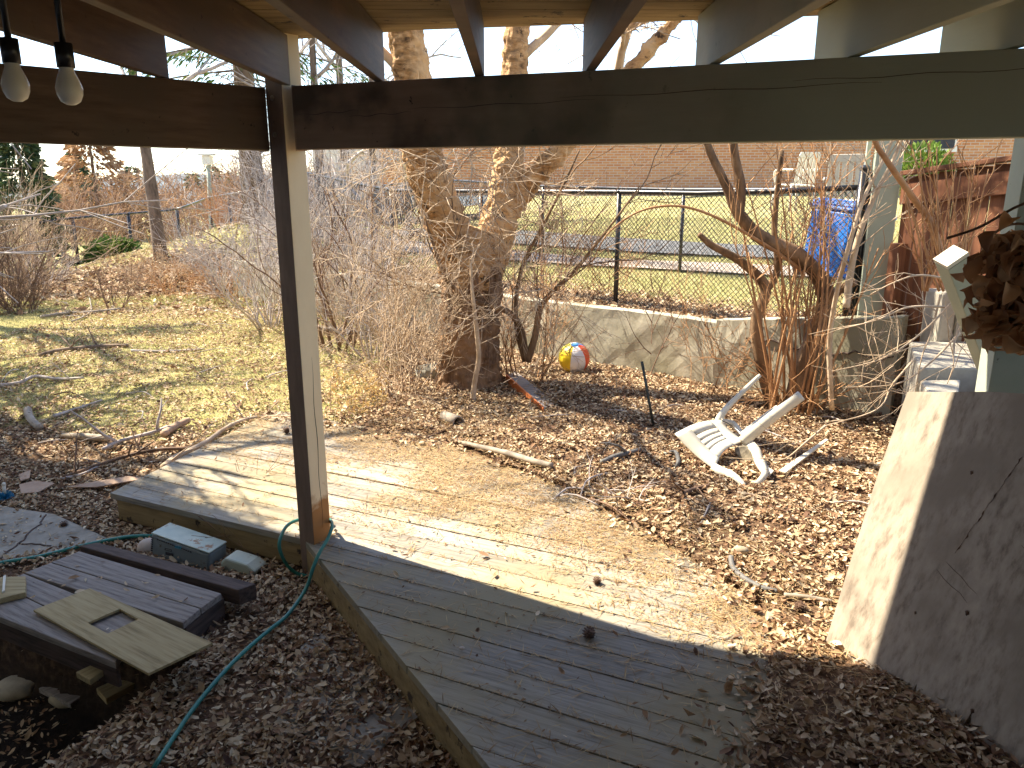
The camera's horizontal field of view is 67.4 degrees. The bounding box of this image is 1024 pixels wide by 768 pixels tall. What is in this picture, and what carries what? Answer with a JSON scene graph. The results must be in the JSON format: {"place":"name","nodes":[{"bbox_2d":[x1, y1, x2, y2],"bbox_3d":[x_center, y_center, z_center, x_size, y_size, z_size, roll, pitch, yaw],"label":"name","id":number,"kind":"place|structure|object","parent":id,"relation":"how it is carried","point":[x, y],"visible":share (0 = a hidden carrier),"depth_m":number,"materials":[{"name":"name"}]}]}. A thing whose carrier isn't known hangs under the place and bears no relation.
{"place":"outdoors","nodes":[
{"label":"outdoors","id":0,"kind":"place"},
{"bbox_2d":[0,506,105,558],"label":"path","id":1,"kind":"structure","parent":0,"point":[40,535],"depth_m":4.74,"materials":[{"name":"stone"}]},
{"bbox_2d":[1,222,423,306],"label":"grass","id":2,"kind":"structure","parent":0,"point":[128,253],"depth_m":13.60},
{"bbox_2d":[6,174,487,207],"bbox_3d":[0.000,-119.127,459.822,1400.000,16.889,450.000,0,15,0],"label":"hills","id":3,"kind":"structure","parent":0,"point":[179,180],"depth_m":343.84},
{"bbox_2d":[277,612,417,767],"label":"pavement","id":4,"kind":"structure","parent":0,"point":[372,719],"depth_m":3.14,"materials":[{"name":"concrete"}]},
{"bbox_2d":[210,223,806,275],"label":"path","id":5,"kind":"structure","parent":0,"point":[683,265],"depth_m":12.26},
{"bbox_2d":[0,192,1020,767],"bbox_3d":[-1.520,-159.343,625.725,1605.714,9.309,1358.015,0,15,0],"label":"ground","id":6,"kind":"structure","parent":0,"point":[90,710],"depth_m":4.92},
{"bbox_2d":[0,675,34,701],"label":"rock","id":7,"kind":"object","parent":6,"relation":"on","point":[13,688],"visible":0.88,"depth_m":4.03,"materials":[{"name":"stone"}]},
{"bbox_2d":[19,481,53,493],"bbox_3d":[-3.376,0.724,5.383,0.251,0.018,0.192,5,15,17],"label":"cardboard","id":8,"kind":"object","parent":6,"relation":"on","point":[33,487],"visible":1,"depth_m":5.39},
{"bbox_2d":[0,235,74,314],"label":"bare shrub","id":9,"kind":"object","parent":6,"relation":"on","point":[19,290],"visible":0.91,"depth_m":11.31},
{"bbox_2d":[0,143,82,270],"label":"juniper tree","id":10,"kind":"object","parent":6,"relation":"on","point":[8,152],"visible":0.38,"depth_m":21.11,"materials":[{"name":"green plant"}]},
{"bbox_2d":[0,360,83,386],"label":"fallen branch","id":11,"kind":"object","parent":6,"relation":"on","point":[25,379],"visible":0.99,"depth_m":7.58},
{"bbox_2d":[3,220,85,284],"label":"bare shrub","id":12,"kind":"object","parent":6,"relation":"on","point":[69,266],"visible":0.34,"depth_m":14.32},
{"bbox_2d":[0,171,98,277],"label":"bare shrub","id":13,"kind":"object","parent":6,"relation":"on","point":[33,222],"visible":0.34,"depth_m":15.30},
{"bbox_2d":[0,164,112,307],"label":"bare shrub","id":14,"kind":"object","parent":6,"relation":"on","point":[8,258],"visible":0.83,"depth_m":11.85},
{"bbox_2d":[39,687,79,707],"bbox_3d":[-2.282,1.603,4.037,0.299,0.030,0.256,-14,20,-42],"label":"plank scrap","id":15,"kind":"object","parent":6,"relation":"on","point":[69,701],"visible":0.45,"depth_m":3.96,"materials":[{"name":"grey wood"}]},
{"bbox_2d":[0,534,152,564],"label":"garden hose","id":16,"kind":"object","parent":6,"relation":"on","point":[63,550],"visible":0.79,"depth_m":4.50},
{"bbox_2d":[0,145,156,294],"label":"bare shrub","id":17,"kind":"object","parent":6,"relation":"on","point":[33,255],"visible":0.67,"depth_m":13.21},
{"bbox_2d":[38,326,128,356],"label":"fallen branch","id":18,"kind":"object","parent":6,"relation":"on","point":[70,347],"visible":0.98,"depth_m":8.86,"materials":[{"name":"wood"}]},
{"bbox_2d":[61,433,110,441],"bbox_3d":[-3.436,0.422,6.176,0.478,0.069,0.062,4,15,16],"label":"birch log","id":19,"kind":"object","parent":6,"relation":"on","point":[82,436],"visible":0.81,"depth_m":6.14,"materials":[{"name":"wood"}]},
{"bbox_2d":[25,145,166,241],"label":"spruce tree","id":20,"kind":"object","parent":6,"relation":"on","point":[103,151],"visible":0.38,"depth_m":32.25,"materials":[{"name":"brown plant"}]},
{"bbox_2d":[56,241,163,308],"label":"bare shrub","id":21,"kind":"object","parent":6,"relation":"on","point":[99,279],"visible":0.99,"depth_m":11.77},
{"bbox_2d":[79,233,142,263],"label":"evergreen bush","id":22,"kind":"object","parent":6,"relation":"on","point":[134,245],"visible":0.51,"depth_m":21.42,"materials":[{"name":"green plant"}]},
{"bbox_2d":[0,143,224,302],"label":"bare tree","id":23,"kind":"object","parent":6,"relation":"on","point":[4,206],"visible":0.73,"depth_m":6.79,"materials":[{"name":"grey plant"}]},
{"bbox_2d":[0,551,225,686],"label":"wooden hatch","id":24,"kind":"object","parent":6,"relation":"on","point":[23,625],"visible":0.76,"depth_m":3.70,"materials":[{"name":"grey wood"}]},
{"bbox_2d":[0,576,25,603],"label":"board offcut","id":25,"kind":"object","parent":24,"relation":"on","point":[15,588],"visible":1,"depth_m":3.77,"materials":[{"name":"brown wood"}]},
{"bbox_2d":[76,666,103,684],"bbox_3d":[-1.831,1.266,3.350,0.102,0.030,0.090,11,18,36],"label":"board offcut","id":26,"kind":"object","parent":24,"relation":"on","point":[90,675],"visible":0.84,"depth_m":3.33,"materials":[{"name":"brown wood"}]},
{"bbox_2d":[33,588,212,675],"bbox_3d":[-1.776,1.099,3.478,0.936,0.012,0.279,9,17,31],"label":"plywood sheet","id":27,"kind":"object","parent":24,"relation":"on","point":[146,643],"visible":1,"depth_m":3.42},
{"bbox_2d":[96,680,134,703],"bbox_3d":[-1.932,1.500,3.809,0.121,0.035,0.207,12,19,39],"label":"plank scrap","id":28,"kind":"object","parent":6,"relation":"on","point":[107,693],"visible":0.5,"depth_m":3.76,"materials":[{"name":"brown wood"}]},
{"bbox_2d":[71,398,168,450],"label":"fallen branch","id":29,"kind":"object","parent":6,"relation":"on","point":[155,431],"visible":0.96,"depth_m":6.07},
{"bbox_2d":[1,192,242,267],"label":"chain link fence","id":30,"kind":"object","parent":6,"relation":"on","point":[177,215],"visible":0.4,"depth_m":23.18,"materials":[{"name":"black metal"}]},
{"bbox_2d":[58,426,190,475],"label":"fallen branch","id":31,"kind":"object","parent":6,"relation":"on","point":[129,454],"visible":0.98,"depth_m":5.80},
{"bbox_2d":[105,228,201,286],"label":"bare shrub","id":32,"kind":"object","parent":6,"relation":"on","point":[160,266],"visible":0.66,"depth_m":13.80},
{"bbox_2d":[90,47,232,259],"bbox_3d":[-6.931,-6.035,14.181,4.977,8.187,6.037,0,15,0],"label":"leaning tree","id":33,"kind":"object","parent":6,"relation":"on","point":[151,190],"visible":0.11,"depth_m":14.99,"materials":[{"name":"brown plant"}]},
{"bbox_2d":[125,246,200,297],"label":"bare shrub","id":34,"kind":"object","parent":6,"relation":"on","point":[170,286],"visible":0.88,"depth_m":12.71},
{"bbox_2d":[80,542,256,604],"bbox_3d":[-1.839,0.990,4.060,1.179,0.085,0.085,7,16,24],"label":"timber","id":35,"kind":"object","parent":6,"relation":"on","point":[235,591],"visible":0.84,"depth_m":3.97,"materials":[{"name":"brown wood"}]},
{"bbox_2d":[95,177,277,290],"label":"bare shrub","id":36,"kind":"object","parent":6,"relation":"on","point":[192,262],"visible":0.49,"depth_m":13.04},
{"bbox_2d":[151,523,226,569],"bbox_3d":[-1.867,0.935,4.435,0.457,0.140,0.172,6,16,23],"label":"concrete block","id":37,"kind":"object","parent":6,"relation":"on","point":[175,541],"visible":0.98,"depth_m":4.39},
{"bbox_2d":[163,154,241,226],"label":"bare shrub","id":38,"kind":"object","parent":6,"relation":"on","point":[213,205],"visible":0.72,"depth_m":17.82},
{"bbox_2d":[198,153,215,228],"bbox_3d":[-9.138,-5.579,23.349,0.400,2.728,0.400,0,15,0],"label":"lamp post","id":39,"kind":"object","parent":6,"relation":"on","point":[208,158],"visible":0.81,"depth_m":23.08,"materials":[{"name":"metal"}]},
{"bbox_2d":[0,221,418,316],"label":"fallen leaves","id":40,"kind":"object","parent":6,"relation":"on","point":[65,288],"visible":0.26,"depth_m":13.59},
{"bbox_2d":[0,295,419,462],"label":"grass","id":41,"kind":"structure","parent":6,"relation":"on","point":[112,360],"depth_m":8.40,"materials":[{"name":"plant"}]},
{"bbox_2d":[11,149,415,245],"bbox_3d":[-13.836,-8.509,33.454,21.543,4.803,13.467,0,15,0],"label":"brush","id":42,"kind":"object","parent":6,"relation":"on","point":[166,194],"visible":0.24,"depth_m":30.09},
{"bbox_2d":[179,224,266,304],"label":"bare shrub","id":43,"kind":"object","parent":6,"relation":"on","point":[206,288],"visible":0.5,"depth_m":12.13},
{"bbox_2d":[160,389,289,467],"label":"fallen branch","id":44,"kind":"object","parent":6,"relation":"on","point":[188,450],"visible":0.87,"depth_m":6.04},
{"bbox_2d":[151,518,333,767],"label":"garden hose","id":45,"kind":"object","parent":6,"relation":"on","point":[158,760],"visible":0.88,"depth_m":3.43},
{"bbox_2d":[221,550,266,574],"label":"concrete block","id":46,"kind":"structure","parent":6,"relation":"on","point":[239,561],"depth_m":4.26,"materials":[{"name":"concrete"}]},
{"bbox_2d":[120,46,368,224],"bbox_3d":[-5.584,-7.781,15.693,5.512,9.200,5.665,-9,17,-31],"label":"spruce tree","id":47,"kind":"object","parent":6,"relation":"on","point":[245,73],"visible":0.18,"depth_m":16.09,"materials":[{"name":"grey plant"}]},
{"bbox_2d":[151,153,378,328],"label":"bare shrub","id":48,"kind":"object","parent":6,"relation":"on","point":[231,301],"visible":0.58,"depth_m":10.01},
{"bbox_2d":[180,151,368,303],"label":"bare shrub","id":49,"kind":"object","parent":6,"relation":"on","point":[241,252],"visible":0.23,"depth_m":12.07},
{"bbox_2d":[143,149,432,350],"bbox_3d":[-2.197,-1.625,8.720,3.040,2.560,3.068,0,15,0],"label":"bare shrub","id":50,"kind":"object","parent":6,"relation":"on","point":[322,287],"visible":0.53,"depth_m":8.71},
{"bbox_2d":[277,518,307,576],"bbox_3d":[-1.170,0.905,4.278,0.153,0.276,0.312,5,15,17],"label":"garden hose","id":51,"kind":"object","parent":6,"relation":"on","point":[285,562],"visible":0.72,"depth_m":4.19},
{"bbox_2d":[199,129,387,263],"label":"bare shrub","id":52,"kind":"object","parent":6,"relation":"on","point":[255,166],"visible":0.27,"depth_m":13.43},
{"bbox_2d":[190,150,444,316],"bbox_3d":[-2.712,-2.342,10.809,3.833,2.871,3.776,0,15,0],"label":"bare shrub","id":53,"kind":"object","parent":6,"relation":"on","point":[323,221],"visible":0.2,"depth_m":10.66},
{"bbox_2d":[174,38,466,219],"bbox_3d":[-3.832,-7.747,15.554,5.899,9.211,4.319,0,15,0],"label":"bare tree","id":54,"kind":"object","parent":6,"relation":"on","point":[313,62],"visible":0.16,"depth_m":15.76,"materials":[{"name":"grey plant"}]},
{"bbox_2d":[239,214,414,337],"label":"bare shrub","id":55,"kind":"object","parent":6,"relation":"on","point":[339,305],"visible":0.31,"depth_m":9.67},
{"bbox_2d":[262,39,401,203],"bbox_3d":[-4.723,-8.450,20.228,5.220,9.234,5.138,4,15,13],"label":"bare tree","id":56,"kind":"object","parent":6,"relation":"on","point":[324,53],"visible":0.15,"depth_m":20.50,"materials":[{"name":"grey plant"}]},
{"bbox_2d":[183,39,520,358],"bbox_3d":[-2.176,-2.152,8.945,3.479,3.775,4.456,-5,16,-19],"label":"bare shrub","id":57,"kind":"object","parent":6,"relation":"on","point":[333,225],"visible":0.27,"depth_m":9.57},
{"bbox_2d":[326,359,388,422],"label":"weed leaves","id":58,"kind":"object","parent":6,"relation":"on","point":[373,387],"visible":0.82,"depth_m":6.76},
{"bbox_2d":[260,197,466,360],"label":"bare shrub","id":59,"kind":"object","parent":6,"relation":"on","point":[361,326],"visible":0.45,"depth_m":8.22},
{"bbox_2d":[299,38,455,247],"bbox_3d":[-2.528,-5.591,13.717,3.595,6.491,3.592,0,15,0],"label":"bare tree","id":60,"kind":"object","parent":6,"relation":"on","point":[374,161],"visible":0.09,"depth_m":14.33,"materials":[{"name":"grey plant"}]},
{"bbox_2d":[265,154,517,402],"bbox_3d":[-0.889,-0.827,6.553,2.300,2.122,1.777,-5,16,-19],"label":"bare shrub","id":61,"kind":"object","parent":6,"relation":"on","point":[390,356],"visible":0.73,"depth_m":6.74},
{"bbox_2d":[351,29,469,228],"bbox_3d":[-3.479,-8.396,22.471,4.557,7.842,4.180,8,17,27],"label":"bare tree","id":62,"kind":"object","parent":6,"relation":"on","point":[435,55],"visible":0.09,"depth_m":22.66,"materials":[{"name":"grey plant"}]},
{"bbox_2d":[313,198,511,394],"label":"bare shrub","id":63,"kind":"object","parent":6,"relation":"on","point":[437,354],"visible":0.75,"depth_m":6.90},
{"bbox_2d":[333,149,543,374],"bbox_3d":[-0.721,-1.081,7.156,2.204,2.291,2.595,0,15,0],"label":"bare shrub","id":64,"kind":"object","parent":6,"relation":"on","point":[408,317],"visible":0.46,"depth_m":7.47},
{"bbox_2d":[110,411,774,767],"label":"deck platform","id":65,"kind":"structure","parent":6,"relation":"on","point":[449,731],"depth_m":3.56,"materials":[{"name":"brown wood"}]},
{"bbox_2d":[143,413,773,767],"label":"needle crumbs","id":66,"kind":"object","parent":65,"relation":"on","point":[539,756],"visible":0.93,"depth_m":4.27,"materials":[{"name":"brown plant"}]},
{"bbox_2d":[157,410,776,767],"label":"fallen leaves","id":67,"kind":"object","parent":65,"relation":"on","point":[728,687],"visible":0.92,"depth_m":3.32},
{"bbox_2d":[421,216,527,401],"bbox_3d":[-0.312,-0.620,6.678,0.907,1.663,0.409,0,15,0],"label":"sapling","id":68,"kind":"object","parent":6,"relation":"on","point":[476,371],"visible":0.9,"depth_m":6.59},
{"bbox_2d":[197,20,778,391],"bbox_3d":[0.014,-3.509,5.864,6.448,7.953,4.398,-7,16,-24],"label":"birch tree","id":69,"kind":"object","parent":6,"relation":"on","point":[407,58],"visible":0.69,"depth_m":6.82,"materials":[{"name":"brown plant"}]},
{"bbox_2d":[0,362,993,767],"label":"wood chips","id":70,"kind":"object","parent":6,"relation":"on","point":[300,740],"visible":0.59,"depth_m":3.89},
{"bbox_2d":[0,303,1022,767],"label":"fallen leaves","id":71,"kind":"object","parent":6,"relation":"on","point":[408,757],"depth_m":4.50,"materials":[{"name":"plant"}]},
{"bbox_2d":[67,476,140,487],"bbox_3d":[-2.848,0.694,5.409,0.529,0.041,0.099,-4,15,-15],"label":"cardboard","id":72,"kind":"object","parent":71,"relation":"on","point":[106,482],"visible":0.88,"depth_m":5.40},
{"bbox_2d":[30,395,971,767],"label":"fallen needles","id":73,"kind":"object","parent":71,"relation":"on","point":[447,447],"depth_m":4.05,"materials":[{"name":"plant"}]},
{"bbox_2d":[0,0,1023,573],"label":"porch frame","id":74,"kind":"object","parent":6,"relation":"on","point":[966,82],"visible":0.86,"depth_m":3.01,"materials":[{"name":"brown paint"}]},
{"bbox_2d":[0,0,82,104],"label":"bulbs","id":75,"kind":"object","parent":74,"relation":"hanging from","point":[15,85],"visible":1,"depth_m":2.15,"materials":[{"name":"white glass"}]},
{"bbox_2d":[933,245,981,369],"bbox_3d":[2.064,-0.312,3.443,0.564,0.627,0.122,-8,17,-29],"label":"handrail","id":76,"kind":"object","parent":74,"relation":"attached to","point":[951,260],"visible":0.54,"depth_m":3.32,"materials":[{"name":"white paint"}]},
{"bbox_2d":[946,202,1023,355],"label":"dried bundle","id":77,"kind":"object","parent":74,"relation":"hanging from","point":[995,318],"visible":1,"depth_m":1.53,"materials":[{"name":"brown plant"}]},
{"bbox_2d":[430,195,629,385],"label":"bare shrub","id":78,"kind":"object","parent":6,"relation":"on","point":[546,327],"visible":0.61,"depth_m":7.25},
{"bbox_2d":[506,372,553,411],"bbox_3d":[0.159,0.072,7.066,0.193,0.134,1.344,-4,15,-16],"label":"edged plank","id":79,"kind":"object","parent":6,"relation":"on","point":[521,383],"visible":0.64,"depth_m":7.03,"materials":[{"name":"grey wood"}]},
{"bbox_2d":[346,22,717,362],"bbox_3d":[0.246,-1.673,6.664,3.413,3.178,1.688,0,15,0],"label":"arching shrub","id":80,"kind":"object","parent":6,"relation":"on","point":[529,350],"visible":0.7,"depth_m":6.81,"materials":[{"name":"brown plant"}]},
{"bbox_2d":[499,239,581,372],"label":"bare shrub","id":81,"kind":"object","parent":6,"relation":"on","point":[540,351],"visible":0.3,"depth_m":7.79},
{"bbox_2d":[265,172,870,317],"bbox_3d":[-2.445,-2.683,12.928,1.086,1.917,17.210,-10,18,-34],"label":"chain link fence","id":82,"kind":"object","parent":6,"relation":"on","point":[619,193],"visible":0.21,"depth_m":7.90,"materials":[{"name":"black metal"}]},
{"bbox_2d":[231,260,908,415],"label":"retaining wall","id":83,"kind":"structure","parent":6,"relation":"on","point":[674,361],"depth_m":7.33,"materials":[{"name":"concrete"}]},
{"bbox_2d":[559,342,589,371],"bbox_3d":[0.627,-0.265,7.751,0.310,0.307,0.315,0,15,0],"label":"beach ball","id":84,"kind":"object","parent":6,"relation":"on","point":[568,361],"visible":0.77,"depth_m":7.64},
{"bbox_2d":[511,145,665,300],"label":"bare shrub","id":85,"kind":"object","parent":6,"relation":"on","point":[564,242],"visible":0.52,"depth_m":8.45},
{"bbox_2d":[555,203,653,291],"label":"bare shrub","id":86,"kind":"object","parent":6,"relation":"on","point":[592,269],"visible":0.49,"depth_m":9.28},
{"bbox_2d":[383,180,853,286],"bbox_3d":[0.441,-3.069,14.396,0.062,1.532,14.014,-9,17,-32],"label":"chain link fence","id":87,"kind":"object","parent":6,"relation":"on","point":[652,188],"visible":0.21,"depth_m":11.56,"materials":[{"name":"black metal"}]},
{"bbox_2d":[574,440,663,505],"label":"fallen branch","id":88,"kind":"object","parent":6,"relation":"on","point":[610,492],"visible":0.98,"depth_m":4.67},
{"bbox_2d":[320,261,919,416],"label":"fallen leaves","id":89,"kind":"object","parent":6,"relation":"on","point":[606,303],"visible":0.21,"depth_m":8.40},
{"bbox_2d":[607,225,708,375],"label":"sapling","id":90,"kind":"object","parent":6,"relation":"on","point":[664,297],"visible":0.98,"depth_m":7.28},
{"bbox_2d":[313,138,1014,196],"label":"brick house","id":91,"kind":"structure","parent":6,"relation":"on","point":[616,166],"depth_m":26.26,"materials":[{"name":"brick"}]},
{"bbox_2d":[663,255,784,394],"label":"bare shrub","id":92,"kind":"object","parent":6,"relation":"on","point":[716,348],"visible":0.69,"depth_m":6.91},
{"bbox_2d":[675,374,804,485],"bbox_3d":[1.643,0.293,5.248,0.947,0.500,0.666,-12,19,-38],"label":"broken chair","id":93,"kind":"object","parent":6,"relation":"on","point":[724,437],"visible":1,"depth_m":5.25,"materials":[{"name":"white plastic"}]},
{"bbox_2d":[592,141,905,417],"bbox_3d":[1.980,-0.968,6.062,2.706,2.791,1.559,0,15,0],"label":"lilac clump","id":94,"kind":"object","parent":6,"relation":"on","point":[802,374],"visible":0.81,"depth_m":6.11,"materials":[{"name":"brown plant"}]},
{"bbox_2d":[728,555,777,592],"bbox_3d":[1.152,0.930,3.738,0.082,0.050,0.353,-6,16,-23],"label":"bent tube","id":95,"kind":"object","parent":6,"relation":"on","point":[742,576],"visible":0.97,"depth_m":3.71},
{"bbox_2d":[769,152,820,210],"bbox_3d":[4.428,-3.142,11.970,0.546,0.883,0.546,-5,16,-19],"label":"garden chair","id":96,"kind":"object","parent":6,"relation":"on","point":[802,156],"visible":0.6,"depth_m":11.73,"materials":[{"name":"white plastic"}]},
{"bbox_2d":[779,439,827,473],"bbox_3d":[1.995,0.483,5.219,0.048,0.066,0.688,14,20,43],"label":"chair fragment","id":97,"kind":"object","parent":6,"relation":"on","point":[788,467],"visible":1,"depth_m":5.17,"materials":[{"name":"white plastic"}]},
{"bbox_2d":[792,197,896,279],"bbox_3d":[3.063,-1.315,7.084,0.629,0.790,0.597,-7,16,-25],"label":"recycling bin","id":98,"kind":"object","parent":6,"relation":"on","point":[836,259],"visible":0.16,"depth_m":6.91,"materials":[{"name":"blue plastic"}]},
{"bbox_2d":[823,154,870,200],"bbox_3d":[3.643,-2.027,8.336,0.546,0.883,0.547,8,17,29],"label":"garden chair","id":99,"kind":"object","parent":6,"relation":"on","point":[841,157],"visible":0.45,"depth_m":8.07,"materials":[{"name":"white plastic"}]},
{"bbox_2d":[728,260,974,474],"bbox_3d":[2.023,-0.113,4.439,1.485,1.285,0.516,-3,15,-11],"label":"bare shrub","id":100,"kind":"object","parent":6,"relation":"on","point":[932,323],"visible":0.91,"depth_m":4.48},
{"bbox_2d":[842,165,871,316],"bbox_3d":[2.996,-1.050,6.486,0.364,1.540,0.088,-5,15,-18],"label":"terminal post","id":101,"kind":"object","parent":6,"relation":"on","point":[864,177],"visible":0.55,"depth_m":6.32,"materials":[{"name":"black metal"}]},
{"bbox_2d":[790,140,925,409],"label":"bare shrub","id":102,"kind":"object","parent":6,"relation":"on","point":[856,246],"visible":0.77,"depth_m":5.27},
{"bbox_2d":[818,293,920,421],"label":"bare shrub","id":103,"kind":"object","parent":6,"relation":"on","point":[876,390],"visible":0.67,"depth_m":6.11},
{"bbox_2d":[856,140,904,315],"bbox_3d":[3.010,-1.258,6.370,0.255,1.900,0.236,5,15,17],"label":"garden post","id":104,"kind":"object","parent":6,"relation":"on","point":[889,197],"visible":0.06,"depth_m":6.26,"materials":[{"name":"grey paint"}]},
{"bbox_2d":[826,392,1023,767],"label":"leaning board","id":105,"kind":"object","parent":6,"relation":"on","point":[930,603],"visible":0.98,"depth_m":2.88,"materials":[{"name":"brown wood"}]},
{"bbox_2d":[898,140,956,195],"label":"evergreen bush","id":106,"kind":"object","parent":6,"relation":"on","point":[924,157],"visible":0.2,"depth_m":8.99,"materials":[{"name":"green plant"}]},
{"bbox_2d":[900,341,977,410],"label":"step walls","id":107,"kind":"structure","parent":6,"relation":"on","point":[963,377],"depth_m":5.06,"materials":[{"name":"concrete"}]},
{"bbox_2d":[872,139,1006,291],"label":"bare shrub","id":108,"kind":"object","parent":6,"relation":"on","point":[931,222],"visible":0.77,"depth_m":4.48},
{"bbox_2d":[919,288,961,341],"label":"concrete pillar","id":109,"kind":"structure","parent":6,"relation":"on","point":[940,331],"depth_m":5.80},
{"bbox_2d":[881,155,1011,341],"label":"board wall","id":110,"kind":"structure","parent":6,"relation":"on","point":[906,258],"depth_m":5.87,"materials":[{"name":"wood"}]},
{"bbox_2d":[0,16,1023,182],"label":"sky","id":111,"kind":"structure","parent":0,"point":[797,40],"materials":[{"name":"white"}]},
{"bbox_2d":[369,229,804,256],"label":"road","id":112,"kind":"structure","parent":0,"point":[694,245],"depth_m":15.04,"materials":[{"name":"asphalt"}]},
{"bbox_2d":[313,217,963,313],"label":"grass","id":113,"kind":"structure","parent":0,"point":[710,277],"depth_m":11.68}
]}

